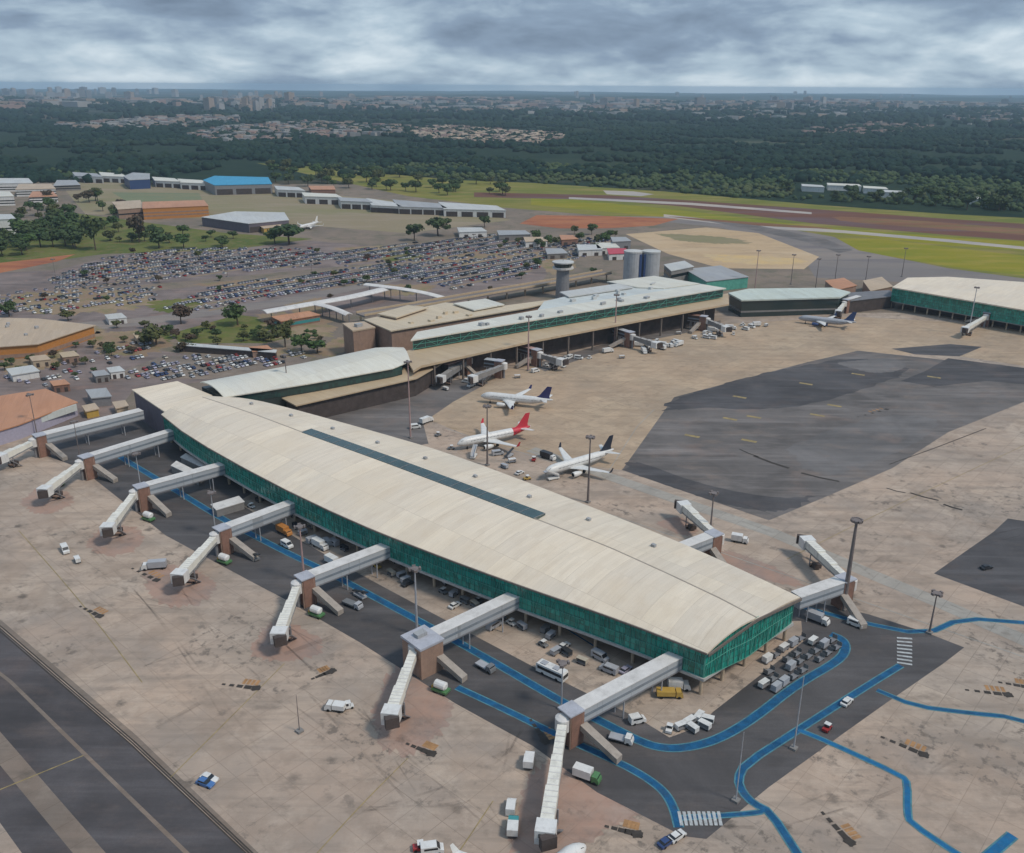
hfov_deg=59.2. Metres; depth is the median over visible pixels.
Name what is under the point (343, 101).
town
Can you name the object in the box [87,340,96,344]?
tree
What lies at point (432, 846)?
service van
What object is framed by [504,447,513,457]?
belt loader
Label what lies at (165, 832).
taxiway line
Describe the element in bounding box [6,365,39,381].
shed
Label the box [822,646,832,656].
baggage cart
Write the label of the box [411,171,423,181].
tree
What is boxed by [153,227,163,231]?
tree
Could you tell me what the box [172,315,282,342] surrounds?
lawn
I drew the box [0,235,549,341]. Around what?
car park
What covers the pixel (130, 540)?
reddened paving
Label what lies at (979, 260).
grass field
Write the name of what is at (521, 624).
baggage cart
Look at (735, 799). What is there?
light mast
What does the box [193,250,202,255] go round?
tree
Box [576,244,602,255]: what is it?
shed
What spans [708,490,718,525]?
light mast
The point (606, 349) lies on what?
box truck
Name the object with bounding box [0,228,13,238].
tree
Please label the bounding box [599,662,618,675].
service van
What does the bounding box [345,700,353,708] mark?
baggage tug
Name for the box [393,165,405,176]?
tree
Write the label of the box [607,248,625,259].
shed
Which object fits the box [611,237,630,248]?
shed
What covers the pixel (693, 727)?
baggage cart
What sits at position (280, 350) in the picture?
worn ground
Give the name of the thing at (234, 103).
distant tower
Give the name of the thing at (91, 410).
shed
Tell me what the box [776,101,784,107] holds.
distant tower
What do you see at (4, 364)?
tree
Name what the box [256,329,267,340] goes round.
tree
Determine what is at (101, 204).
tree
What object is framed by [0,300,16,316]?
tree
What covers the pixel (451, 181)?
tree
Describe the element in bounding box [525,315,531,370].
light mast
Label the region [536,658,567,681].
apron bus
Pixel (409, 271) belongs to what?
parked cars
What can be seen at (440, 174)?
tree
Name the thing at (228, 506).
shed
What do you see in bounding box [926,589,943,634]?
light mast
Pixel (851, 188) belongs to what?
tree
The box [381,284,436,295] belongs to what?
worn ground
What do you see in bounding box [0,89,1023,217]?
terrain
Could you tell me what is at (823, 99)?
distant tower
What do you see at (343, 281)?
tree
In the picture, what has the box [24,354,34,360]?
tree
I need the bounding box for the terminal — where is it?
[364,276,728,386]
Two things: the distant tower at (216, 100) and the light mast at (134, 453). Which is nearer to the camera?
the light mast at (134, 453)
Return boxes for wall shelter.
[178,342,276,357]
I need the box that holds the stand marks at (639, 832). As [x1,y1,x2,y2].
[79,408,1023,846]
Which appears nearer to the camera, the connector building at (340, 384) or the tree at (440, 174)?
the connector building at (340, 384)
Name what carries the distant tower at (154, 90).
on the terrain at (54, 156)
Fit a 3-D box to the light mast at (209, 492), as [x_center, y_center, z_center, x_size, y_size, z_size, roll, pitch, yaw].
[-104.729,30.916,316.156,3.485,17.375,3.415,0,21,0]
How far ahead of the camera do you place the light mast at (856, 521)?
269.99 m
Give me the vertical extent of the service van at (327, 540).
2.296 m
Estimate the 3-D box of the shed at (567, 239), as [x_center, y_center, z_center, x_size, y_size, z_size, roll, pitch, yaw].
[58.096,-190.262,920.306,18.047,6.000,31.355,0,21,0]
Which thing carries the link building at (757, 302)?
on the apron at (280, 785)
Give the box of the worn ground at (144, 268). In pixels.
[89,263,158,273]
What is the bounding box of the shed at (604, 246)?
[596,243,619,253]
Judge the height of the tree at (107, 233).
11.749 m
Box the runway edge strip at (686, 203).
[569,197,811,213]
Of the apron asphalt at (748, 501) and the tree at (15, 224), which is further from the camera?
the tree at (15, 224)
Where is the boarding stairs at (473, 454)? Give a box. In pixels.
[470,444,477,458]
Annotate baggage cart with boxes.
[73,555,80,563]
[298,528,307,535]
[340,543,348,551]
[386,568,395,576]
[396,570,406,578]
[400,575,410,582]
[448,588,458,597]
[459,595,469,604]
[470,598,479,607]
[500,463,508,468]
[508,457,515,462]
[517,620,527,630]
[540,623,550,633]
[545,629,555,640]
[550,645,560,656]
[561,646,572,657]
[576,655,589,665]
[674,719,687,731]
[684,714,696,722]
[686,720,699,733]
[694,709,704,721]
[698,718,711,731]
[701,713,716,723]
[758,677,769,689]
[763,664,774,675]
[767,672,778,682]
[770,648,780,658]
[779,641,789,652]
[782,652,793,661]
[788,669,798,680]
[791,647,801,657]
[794,654,804,665]
[795,632,805,641]
[797,663,808,673]
[803,649,813,659]
[808,635,818,645]
[810,644,821,654]
[814,652,824,662]
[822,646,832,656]
[827,633,837,643]
[831,640,841,650]
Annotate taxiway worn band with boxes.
[0,732,104,852]
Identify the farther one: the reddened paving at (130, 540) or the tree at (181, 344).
the tree at (181, 344)
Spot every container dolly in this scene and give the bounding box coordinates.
[760,652,773,664]
[769,680,782,693]
[779,674,789,687]
[784,659,796,671]
[788,636,798,647]
[819,637,829,649]
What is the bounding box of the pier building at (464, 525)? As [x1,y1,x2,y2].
[161,396,801,694]
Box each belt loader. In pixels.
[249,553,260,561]
[352,589,368,599]
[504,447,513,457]
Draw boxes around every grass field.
[259,163,1023,277]
[837,238,1023,275]
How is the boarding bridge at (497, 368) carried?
on the sandy apron at (602, 397)
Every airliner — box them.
[299,216,323,228]
[450,842,585,852]
[457,413,532,449]
[481,385,552,408]
[545,435,620,476]
[799,312,856,326]
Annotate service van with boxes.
[60,542,69,553]
[280,538,293,548]
[306,534,320,543]
[322,536,331,545]
[330,537,339,546]
[411,423,420,428]
[420,840,443,852]
[485,619,501,630]
[491,449,503,455]
[505,798,516,815]
[531,367,539,372]
[574,354,582,359]
[591,647,609,662]
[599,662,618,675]
[628,712,646,725]
[847,615,861,628]
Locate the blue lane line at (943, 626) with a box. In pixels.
[804,607,1023,632]
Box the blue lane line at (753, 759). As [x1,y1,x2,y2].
[735,664,902,852]
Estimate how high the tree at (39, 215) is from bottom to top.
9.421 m
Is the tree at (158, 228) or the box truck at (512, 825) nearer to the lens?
the box truck at (512, 825)
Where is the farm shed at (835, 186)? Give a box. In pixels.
[827,183,861,190]
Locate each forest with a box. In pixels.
[0,95,1023,128]
[0,117,1023,184]
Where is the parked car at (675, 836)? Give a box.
[668,828,686,843]
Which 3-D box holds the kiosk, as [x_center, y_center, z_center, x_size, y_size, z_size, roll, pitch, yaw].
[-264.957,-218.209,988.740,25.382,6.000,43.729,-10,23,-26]
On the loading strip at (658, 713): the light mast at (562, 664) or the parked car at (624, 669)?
the parked car at (624, 669)
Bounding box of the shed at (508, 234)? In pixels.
[497,230,530,239]
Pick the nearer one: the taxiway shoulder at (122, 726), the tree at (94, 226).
the taxiway shoulder at (122, 726)
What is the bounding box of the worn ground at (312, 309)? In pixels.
[286,297,328,313]
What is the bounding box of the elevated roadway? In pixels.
[356,269,611,321]
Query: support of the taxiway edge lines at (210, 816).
on the taxiway at (108, 815)
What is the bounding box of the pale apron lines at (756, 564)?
[445,409,1023,656]
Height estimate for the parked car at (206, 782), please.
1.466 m
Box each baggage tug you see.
[247,502,254,508]
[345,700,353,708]
[412,839,422,852]
[438,586,447,594]
[474,596,483,603]
[506,617,516,626]
[538,638,548,647]
[665,722,673,733]
[822,721,831,732]
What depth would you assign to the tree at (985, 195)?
1234.89 m
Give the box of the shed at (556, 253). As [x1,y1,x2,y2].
[545,248,567,258]
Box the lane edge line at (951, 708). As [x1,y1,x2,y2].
[876,688,1023,722]
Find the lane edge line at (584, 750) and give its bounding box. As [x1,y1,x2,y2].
[454,685,683,826]
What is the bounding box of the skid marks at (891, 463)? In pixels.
[739,428,985,509]
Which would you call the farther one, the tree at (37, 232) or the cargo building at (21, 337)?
the tree at (37, 232)
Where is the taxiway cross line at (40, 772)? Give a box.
[0,755,82,789]
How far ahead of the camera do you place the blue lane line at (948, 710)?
232.30 m
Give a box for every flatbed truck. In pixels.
[342,598,362,610]
[475,659,495,673]
[608,731,633,745]
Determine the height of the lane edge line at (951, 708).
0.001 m
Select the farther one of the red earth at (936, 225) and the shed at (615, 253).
the red earth at (936, 225)
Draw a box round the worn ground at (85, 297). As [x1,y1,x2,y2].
[0,288,158,315]
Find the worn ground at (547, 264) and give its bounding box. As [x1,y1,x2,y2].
[533,252,575,274]
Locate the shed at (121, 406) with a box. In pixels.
[112,400,128,412]
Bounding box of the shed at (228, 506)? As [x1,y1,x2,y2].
[211,496,244,516]
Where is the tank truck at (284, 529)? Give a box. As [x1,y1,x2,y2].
[275,522,292,536]
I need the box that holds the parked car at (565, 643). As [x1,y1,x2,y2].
[559,641,570,646]
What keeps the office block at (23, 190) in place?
on the airport ground at (781, 278)
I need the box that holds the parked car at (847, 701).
[840,696,853,707]
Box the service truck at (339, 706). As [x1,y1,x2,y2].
[324,699,346,712]
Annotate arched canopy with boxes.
[260,288,391,318]
[312,302,351,322]
[363,283,443,300]
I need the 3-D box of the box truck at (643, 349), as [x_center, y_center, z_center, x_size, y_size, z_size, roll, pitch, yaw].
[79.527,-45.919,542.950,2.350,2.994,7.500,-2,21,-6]
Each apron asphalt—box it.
[326,378,487,444]
[537,320,720,370]
[622,351,1023,519]
[623,462,814,511]
[662,359,908,410]
[785,415,938,475]
[838,358,905,372]
[894,344,980,355]
[902,358,1023,386]
[934,519,1023,605]
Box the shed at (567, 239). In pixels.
[559,235,577,245]
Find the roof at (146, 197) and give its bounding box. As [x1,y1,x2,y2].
[112,192,201,201]
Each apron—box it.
[0,313,1023,852]
[432,317,1023,469]
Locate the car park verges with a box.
[54,236,542,310]
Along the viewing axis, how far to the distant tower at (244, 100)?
5466.98 m
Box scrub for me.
[0,161,1023,210]
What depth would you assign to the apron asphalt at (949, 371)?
506.41 m
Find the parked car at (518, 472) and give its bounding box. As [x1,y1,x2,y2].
[515,470,523,474]
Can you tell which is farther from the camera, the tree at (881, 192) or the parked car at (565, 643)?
the tree at (881, 192)
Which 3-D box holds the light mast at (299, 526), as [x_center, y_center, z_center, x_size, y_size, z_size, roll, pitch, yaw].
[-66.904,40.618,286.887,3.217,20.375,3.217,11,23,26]
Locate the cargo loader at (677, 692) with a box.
[656,687,682,699]
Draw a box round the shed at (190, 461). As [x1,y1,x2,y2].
[180,453,205,468]
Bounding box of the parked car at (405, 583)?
[401,580,413,587]
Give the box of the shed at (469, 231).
[457,227,486,237]
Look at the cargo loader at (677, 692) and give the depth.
235.52 m
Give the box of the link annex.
[845,290,894,312]
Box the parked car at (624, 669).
[619,664,632,674]
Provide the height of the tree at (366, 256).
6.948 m
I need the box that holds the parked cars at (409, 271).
[0,234,610,308]
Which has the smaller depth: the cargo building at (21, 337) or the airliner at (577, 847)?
the airliner at (577, 847)
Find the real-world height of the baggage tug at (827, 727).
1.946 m
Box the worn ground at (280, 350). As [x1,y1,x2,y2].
[199,343,318,356]
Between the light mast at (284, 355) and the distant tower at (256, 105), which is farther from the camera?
the distant tower at (256, 105)
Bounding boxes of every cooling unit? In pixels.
[141,511,155,521]
[217,553,231,565]
[308,605,324,618]
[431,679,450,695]
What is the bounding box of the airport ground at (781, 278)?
[0,182,940,409]
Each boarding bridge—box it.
[0,408,144,467]
[36,429,173,498]
[99,462,225,537]
[170,500,294,586]
[270,543,389,647]
[380,592,518,730]
[436,357,476,384]
[467,358,507,386]
[515,345,568,369]
[534,651,682,851]
[608,327,662,352]
[674,499,726,562]
[687,313,731,335]
[791,534,866,628]
[834,295,860,318]
[960,311,990,335]
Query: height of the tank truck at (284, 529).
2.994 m
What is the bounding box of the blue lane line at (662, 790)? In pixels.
[455,686,682,826]
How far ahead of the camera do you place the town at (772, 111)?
5503.39 m
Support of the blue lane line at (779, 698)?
on the service road at (698, 780)
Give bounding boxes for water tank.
[623,249,642,278]
[641,249,660,276]
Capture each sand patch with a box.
[653,233,751,243]
[704,254,808,264]
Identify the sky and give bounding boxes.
[0,0,1023,94]
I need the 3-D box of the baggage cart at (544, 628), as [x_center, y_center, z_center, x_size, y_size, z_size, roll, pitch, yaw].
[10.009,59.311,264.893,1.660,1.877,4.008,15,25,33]
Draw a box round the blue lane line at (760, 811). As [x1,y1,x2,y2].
[682,809,763,818]
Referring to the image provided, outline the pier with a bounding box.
[891,277,1023,332]
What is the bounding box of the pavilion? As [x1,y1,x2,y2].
[271,311,319,326]
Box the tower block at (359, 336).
[342,321,375,353]
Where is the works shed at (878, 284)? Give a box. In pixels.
[862,277,892,291]
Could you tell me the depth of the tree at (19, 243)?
833.97 m
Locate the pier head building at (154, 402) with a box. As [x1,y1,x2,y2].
[132,381,211,431]
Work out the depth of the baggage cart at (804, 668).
247.34 m
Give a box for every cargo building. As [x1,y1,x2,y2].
[0,318,95,359]
[0,389,77,444]
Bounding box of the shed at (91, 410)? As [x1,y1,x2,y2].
[82,403,99,418]
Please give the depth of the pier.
632.53 m
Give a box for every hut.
[29,354,50,366]
[49,379,70,392]
[59,351,79,363]
[91,370,109,382]
[105,313,126,324]
[106,366,124,378]
[133,333,153,343]
[249,345,272,357]
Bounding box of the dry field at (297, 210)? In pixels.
[66,182,509,232]
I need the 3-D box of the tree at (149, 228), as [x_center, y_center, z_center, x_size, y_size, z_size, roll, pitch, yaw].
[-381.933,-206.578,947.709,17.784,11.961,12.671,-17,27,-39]
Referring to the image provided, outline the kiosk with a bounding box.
[260,224,280,232]
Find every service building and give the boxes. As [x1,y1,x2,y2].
[664,261,693,280]
[688,265,748,290]
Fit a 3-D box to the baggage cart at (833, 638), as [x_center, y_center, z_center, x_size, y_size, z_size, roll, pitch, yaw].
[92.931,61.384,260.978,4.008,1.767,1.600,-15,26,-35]
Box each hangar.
[72,172,103,182]
[99,172,124,182]
[123,172,150,188]
[152,177,180,187]
[178,179,205,189]
[202,211,288,232]
[203,176,272,194]
[274,186,304,197]
[302,192,340,204]
[338,197,371,209]
[366,198,398,213]
[393,199,444,214]
[438,202,505,217]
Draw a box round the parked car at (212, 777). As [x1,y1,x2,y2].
[199,771,218,782]
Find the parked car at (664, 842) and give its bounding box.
[657,834,672,849]
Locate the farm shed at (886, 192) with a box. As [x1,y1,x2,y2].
[881,190,901,197]
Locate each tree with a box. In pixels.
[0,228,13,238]
[0,238,8,249]
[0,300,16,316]
[0,362,9,369]
[5,357,14,364]
[7,219,26,230]
[7,233,20,241]
[9,236,29,254]
[10,212,23,218]
[14,206,27,213]
[14,233,36,250]
[16,224,34,233]
[24,217,49,227]
[24,220,41,228]
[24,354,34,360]
[27,202,44,212]
[29,228,50,246]
[34,212,42,218]
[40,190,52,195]
[40,232,59,246]
[40,292,48,296]
[42,197,56,204]
[44,208,60,219]
[45,203,59,209]
[47,350,57,357]
[48,220,62,229]
[50,361,59,367]
[52,229,70,245]
[54,210,78,222]
[58,310,75,319]
[59,231,80,246]
[61,203,76,211]
[61,222,80,227]
[61,225,83,234]
[62,219,83,228]
[62,233,82,248]
[72,193,81,201]
[78,356,88,363]
[79,270,87,274]
[80,190,93,202]
[80,214,104,249]
[87,187,101,200]
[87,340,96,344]
[93,190,103,200]
[95,200,105,209]
[102,230,116,240]
[102,342,114,347]
[106,215,119,222]
[106,347,116,355]
[108,208,117,213]
[110,319,120,325]
[111,222,123,231]
[119,335,128,342]
[125,214,144,242]
[126,234,136,239]
[127,346,136,353]
[137,323,169,344]
[138,320,148,327]
[138,337,151,346]
[140,232,149,240]
[142,224,155,233]
[149,229,167,247]
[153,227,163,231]
[154,275,162,279]
[160,324,174,330]
[166,234,173,242]
[170,328,179,337]
[171,303,192,323]
[173,233,189,247]
[175,341,188,350]
[176,225,189,233]
[185,333,195,339]
[190,328,203,337]
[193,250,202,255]
[201,321,210,328]
[210,328,221,334]
[212,337,221,344]
[213,235,227,245]
[217,238,228,246]
[221,303,246,324]
[227,231,237,238]
[236,330,249,341]
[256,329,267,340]
[263,230,280,243]
[263,319,274,324]
[264,333,274,338]
[265,160,274,164]
[267,163,278,171]
[267,223,304,244]
[270,172,281,181]
[270,321,291,346]
[279,166,286,172]
[280,158,291,167]
[282,173,293,183]
[285,166,298,176]
[288,333,310,350]
[299,174,314,184]
[305,340,325,352]
[309,163,322,175]
[313,167,323,171]
[315,171,327,182]
[322,175,331,183]
[323,168,335,175]
[326,163,339,170]
[339,173,348,179]
[340,279,347,283]
[342,178,353,187]
[345,172,356,183]
[360,171,371,181]
[362,275,369,281]
[363,253,370,258]
[365,165,377,170]
[367,179,375,185]
[370,176,380,186]
[371,169,383,177]
[374,167,384,177]
[385,179,397,189]
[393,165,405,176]
[401,182,408,190]
[406,224,424,240]
[408,180,422,186]
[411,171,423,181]
[413,174,423,181]
[425,217,451,235]
[427,179,436,187]
[432,183,443,189]
[436,172,448,177]
[437,175,447,181]
[440,183,452,194]
[448,178,460,190]
[452,183,460,191]
[471,172,483,183]
[479,216,490,227]
[487,176,493,183]
[494,182,507,193]
[500,186,510,195]
[530,230,540,236]
[532,258,542,268]
[538,241,546,249]
[543,235,552,244]
[552,237,559,242]
[571,225,578,233]
[575,232,584,237]
[587,223,597,234]
[594,235,601,242]
[599,232,610,242]
[606,230,613,234]
[779,180,795,191]
[829,190,843,197]
[843,185,858,192]
[846,191,859,201]
[866,191,879,197]
[875,189,884,196]
[888,191,907,201]
[908,185,923,196]
[909,187,923,199]
[922,186,942,194]
[930,194,945,205]
[943,187,958,197]
[959,194,977,209]
[975,189,988,196]
[977,193,989,202]
[992,195,1012,210]
[994,185,1018,196]
[999,203,1010,208]
[1012,191,1022,201]
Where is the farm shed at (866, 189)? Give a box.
[863,186,887,192]
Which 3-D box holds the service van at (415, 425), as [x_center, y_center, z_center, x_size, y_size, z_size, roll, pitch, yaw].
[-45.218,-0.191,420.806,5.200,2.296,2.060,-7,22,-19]
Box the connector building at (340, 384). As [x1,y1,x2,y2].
[200,347,442,417]
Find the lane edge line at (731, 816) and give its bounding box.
[681,809,763,820]
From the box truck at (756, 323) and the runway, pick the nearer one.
the box truck at (756, 323)
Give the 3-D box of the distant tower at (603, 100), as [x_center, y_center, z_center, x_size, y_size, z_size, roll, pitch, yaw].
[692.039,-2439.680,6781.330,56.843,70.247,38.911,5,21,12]
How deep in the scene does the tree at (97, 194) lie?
1223.49 m
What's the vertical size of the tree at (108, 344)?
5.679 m
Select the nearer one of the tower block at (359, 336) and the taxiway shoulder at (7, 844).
the taxiway shoulder at (7, 844)
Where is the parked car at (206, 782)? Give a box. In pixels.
[195,776,215,788]
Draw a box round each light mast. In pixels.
[26,393,36,432]
[70,419,79,454]
[132,451,140,482]
[207,490,215,525]
[281,353,288,372]
[294,523,304,570]
[295,696,303,734]
[404,360,412,438]
[408,564,420,627]
[483,404,491,465]
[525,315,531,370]
[556,658,569,709]
[585,435,594,502]
[614,294,619,341]
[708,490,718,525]
[731,733,743,803]
[754,250,760,287]
[789,677,803,751]
[839,517,863,610]
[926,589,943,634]
[970,286,979,322]
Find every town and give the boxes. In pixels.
[0,94,1023,108]
[54,114,240,128]
[187,119,410,140]
[410,103,683,113]
[410,125,564,142]
[684,100,898,119]
[801,121,933,133]
[943,109,1023,125]
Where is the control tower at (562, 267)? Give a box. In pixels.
[552,260,573,297]
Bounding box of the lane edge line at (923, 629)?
[805,607,1020,633]
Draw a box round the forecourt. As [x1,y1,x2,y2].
[0,341,311,431]
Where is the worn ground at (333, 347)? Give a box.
[314,337,344,356]
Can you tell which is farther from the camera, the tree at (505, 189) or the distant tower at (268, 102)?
the distant tower at (268, 102)
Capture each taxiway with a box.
[0,630,243,852]
[618,216,1023,281]
[664,214,1023,248]
[705,220,851,252]
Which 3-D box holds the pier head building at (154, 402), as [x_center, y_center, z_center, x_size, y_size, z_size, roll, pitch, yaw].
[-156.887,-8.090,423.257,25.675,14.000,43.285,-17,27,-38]
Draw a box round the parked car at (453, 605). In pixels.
[448,601,461,608]
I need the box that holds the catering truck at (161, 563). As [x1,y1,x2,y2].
[141,558,166,570]
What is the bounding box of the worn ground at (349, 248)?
[334,245,414,252]
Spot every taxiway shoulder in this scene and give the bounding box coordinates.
[0,620,257,852]
[0,823,20,852]
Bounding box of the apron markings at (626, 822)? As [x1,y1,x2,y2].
[94,408,1023,839]
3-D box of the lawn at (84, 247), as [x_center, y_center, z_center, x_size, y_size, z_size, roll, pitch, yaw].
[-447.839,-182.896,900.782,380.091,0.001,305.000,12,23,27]
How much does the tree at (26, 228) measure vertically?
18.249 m
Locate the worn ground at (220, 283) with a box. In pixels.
[193,278,297,287]
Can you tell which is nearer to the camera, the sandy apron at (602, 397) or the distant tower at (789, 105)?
the sandy apron at (602, 397)
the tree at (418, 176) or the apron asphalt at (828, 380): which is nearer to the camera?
the apron asphalt at (828, 380)
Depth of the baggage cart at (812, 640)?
259.11 m
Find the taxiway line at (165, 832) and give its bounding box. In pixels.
[0,672,188,852]
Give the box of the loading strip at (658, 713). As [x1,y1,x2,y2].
[243,493,802,736]
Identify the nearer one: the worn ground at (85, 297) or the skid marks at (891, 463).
the skid marks at (891, 463)
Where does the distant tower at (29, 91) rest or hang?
on the terrain at (54, 156)
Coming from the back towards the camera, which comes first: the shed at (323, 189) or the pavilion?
the shed at (323, 189)
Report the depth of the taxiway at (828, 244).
972.54 m
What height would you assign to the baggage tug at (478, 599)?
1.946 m
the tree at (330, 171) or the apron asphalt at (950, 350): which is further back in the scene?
the tree at (330, 171)
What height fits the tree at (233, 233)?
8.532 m
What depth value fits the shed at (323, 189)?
1310.28 m
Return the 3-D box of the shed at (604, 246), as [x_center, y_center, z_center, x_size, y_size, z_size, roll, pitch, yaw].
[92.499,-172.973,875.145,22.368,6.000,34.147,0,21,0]
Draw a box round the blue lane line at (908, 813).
[798,729,958,852]
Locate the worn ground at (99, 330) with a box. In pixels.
[94,326,106,333]
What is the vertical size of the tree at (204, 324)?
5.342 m
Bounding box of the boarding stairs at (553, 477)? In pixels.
[543,468,559,480]
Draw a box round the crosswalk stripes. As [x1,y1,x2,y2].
[677,637,911,824]
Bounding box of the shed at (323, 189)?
[309,186,335,193]
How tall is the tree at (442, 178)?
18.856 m
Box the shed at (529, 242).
[523,237,547,247]
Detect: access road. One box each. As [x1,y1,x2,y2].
[57,249,530,290]
[81,278,403,328]
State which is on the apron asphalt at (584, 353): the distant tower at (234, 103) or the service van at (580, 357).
the service van at (580, 357)
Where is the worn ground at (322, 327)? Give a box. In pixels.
[254,312,337,339]
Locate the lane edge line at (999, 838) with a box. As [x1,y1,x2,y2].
[981,831,1017,852]
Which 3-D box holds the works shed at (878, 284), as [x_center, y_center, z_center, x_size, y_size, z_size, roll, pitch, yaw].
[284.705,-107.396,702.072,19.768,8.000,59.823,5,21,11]
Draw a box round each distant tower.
[3,91,13,95]
[19,90,26,93]
[26,89,32,93]
[47,92,54,97]
[55,86,61,92]
[55,92,64,95]
[62,89,70,96]
[71,93,79,96]
[77,88,85,97]
[85,90,91,97]
[98,87,105,93]
[105,92,112,97]
[111,89,116,95]
[124,91,133,97]
[152,88,158,93]
[171,89,178,96]
[203,97,214,109]
[210,96,218,104]
[216,103,224,110]
[222,90,227,97]
[231,101,239,106]
[238,104,252,110]
[241,97,247,103]
[253,101,259,110]
[255,97,263,110]
[264,94,271,98]
[266,98,271,107]
[284,92,294,99]
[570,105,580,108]
[590,94,594,102]
[600,97,607,104]
[633,98,639,106]
[694,97,705,104]
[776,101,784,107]
[786,102,793,108]
[820,96,826,103]
[875,102,880,109]
[1001,99,1008,103]
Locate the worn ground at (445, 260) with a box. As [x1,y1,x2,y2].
[422,251,521,264]
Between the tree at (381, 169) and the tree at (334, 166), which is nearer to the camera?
the tree at (381, 169)
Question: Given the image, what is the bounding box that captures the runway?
[474,192,1023,240]
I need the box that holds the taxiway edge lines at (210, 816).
[0,625,252,852]
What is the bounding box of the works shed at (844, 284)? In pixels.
[825,278,856,291]
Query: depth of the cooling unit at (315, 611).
270.43 m
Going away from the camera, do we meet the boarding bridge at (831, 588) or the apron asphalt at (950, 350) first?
the boarding bridge at (831, 588)
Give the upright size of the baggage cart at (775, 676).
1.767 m
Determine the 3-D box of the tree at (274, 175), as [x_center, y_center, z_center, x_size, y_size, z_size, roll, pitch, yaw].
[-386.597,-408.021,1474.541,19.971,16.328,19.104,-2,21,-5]
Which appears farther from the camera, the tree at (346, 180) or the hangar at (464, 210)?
the tree at (346, 180)
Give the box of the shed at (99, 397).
[86,388,111,406]
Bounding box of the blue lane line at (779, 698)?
[119,456,849,750]
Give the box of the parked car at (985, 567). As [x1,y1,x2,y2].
[979,564,992,570]
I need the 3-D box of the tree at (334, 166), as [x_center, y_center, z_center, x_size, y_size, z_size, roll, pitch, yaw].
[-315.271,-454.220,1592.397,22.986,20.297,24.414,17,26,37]
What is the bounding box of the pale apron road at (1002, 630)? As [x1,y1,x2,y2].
[527,447,1023,645]
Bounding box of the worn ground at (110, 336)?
[87,330,172,356]
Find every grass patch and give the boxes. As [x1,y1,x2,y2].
[145,298,204,312]
[160,333,174,341]
[382,253,420,260]
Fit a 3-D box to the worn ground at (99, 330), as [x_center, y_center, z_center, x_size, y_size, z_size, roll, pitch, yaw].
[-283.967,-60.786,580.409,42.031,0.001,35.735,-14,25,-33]
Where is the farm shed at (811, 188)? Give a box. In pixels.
[801,184,824,191]
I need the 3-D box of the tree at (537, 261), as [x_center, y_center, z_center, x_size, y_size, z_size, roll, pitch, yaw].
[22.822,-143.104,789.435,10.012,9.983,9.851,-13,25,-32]
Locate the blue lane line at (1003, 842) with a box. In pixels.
[984,832,1016,852]
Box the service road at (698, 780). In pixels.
[30,420,963,838]
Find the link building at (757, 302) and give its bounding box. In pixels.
[728,288,849,316]
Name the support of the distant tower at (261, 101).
on the terrain at (54, 156)
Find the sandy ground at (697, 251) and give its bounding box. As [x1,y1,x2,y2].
[627,227,817,268]
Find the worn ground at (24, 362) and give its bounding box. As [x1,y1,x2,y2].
[1,350,62,374]
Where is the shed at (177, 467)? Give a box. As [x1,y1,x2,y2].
[171,461,202,484]
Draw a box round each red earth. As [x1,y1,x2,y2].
[0,254,74,272]
[520,215,676,227]
[669,216,832,228]
[833,216,1023,234]
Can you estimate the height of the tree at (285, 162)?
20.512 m
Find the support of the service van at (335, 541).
on the loading strip at (658, 713)
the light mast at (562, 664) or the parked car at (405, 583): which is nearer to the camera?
the light mast at (562, 664)
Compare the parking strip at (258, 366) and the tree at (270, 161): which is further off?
the tree at (270, 161)
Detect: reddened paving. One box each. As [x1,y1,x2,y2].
[19,489,74,513]
[85,525,144,557]
[141,564,216,608]
[250,620,322,661]
[370,666,453,757]
[504,759,639,852]
[656,516,698,536]
[721,549,804,586]
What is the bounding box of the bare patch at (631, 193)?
[603,190,651,195]
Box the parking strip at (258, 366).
[125,347,311,378]
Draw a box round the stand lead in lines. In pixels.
[19,373,1023,852]
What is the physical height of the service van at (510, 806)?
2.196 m
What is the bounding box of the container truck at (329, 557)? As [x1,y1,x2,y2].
[324,552,338,562]
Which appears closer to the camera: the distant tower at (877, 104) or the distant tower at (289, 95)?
the distant tower at (877, 104)
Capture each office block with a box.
[0,178,32,191]
[0,191,14,205]
[0,214,15,233]
[15,184,56,196]
[29,191,57,202]
[53,180,80,190]
[112,200,143,218]
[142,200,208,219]
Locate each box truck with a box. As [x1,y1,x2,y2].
[311,536,328,550]
[419,415,433,424]
[507,815,518,837]
[523,750,534,769]
[540,449,555,460]
[572,761,601,785]
[602,347,613,353]
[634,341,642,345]
[640,346,646,353]
[667,677,690,691]
[674,340,683,346]
[707,326,718,331]
[731,532,748,544]
[750,321,760,325]
[805,608,829,625]
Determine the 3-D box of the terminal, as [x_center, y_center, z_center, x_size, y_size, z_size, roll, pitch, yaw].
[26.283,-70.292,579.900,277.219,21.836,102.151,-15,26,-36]
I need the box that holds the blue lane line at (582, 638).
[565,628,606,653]
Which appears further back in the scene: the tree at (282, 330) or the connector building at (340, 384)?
the tree at (282, 330)
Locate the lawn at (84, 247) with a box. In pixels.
[0,214,307,262]
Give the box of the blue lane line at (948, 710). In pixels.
[877,689,1023,721]

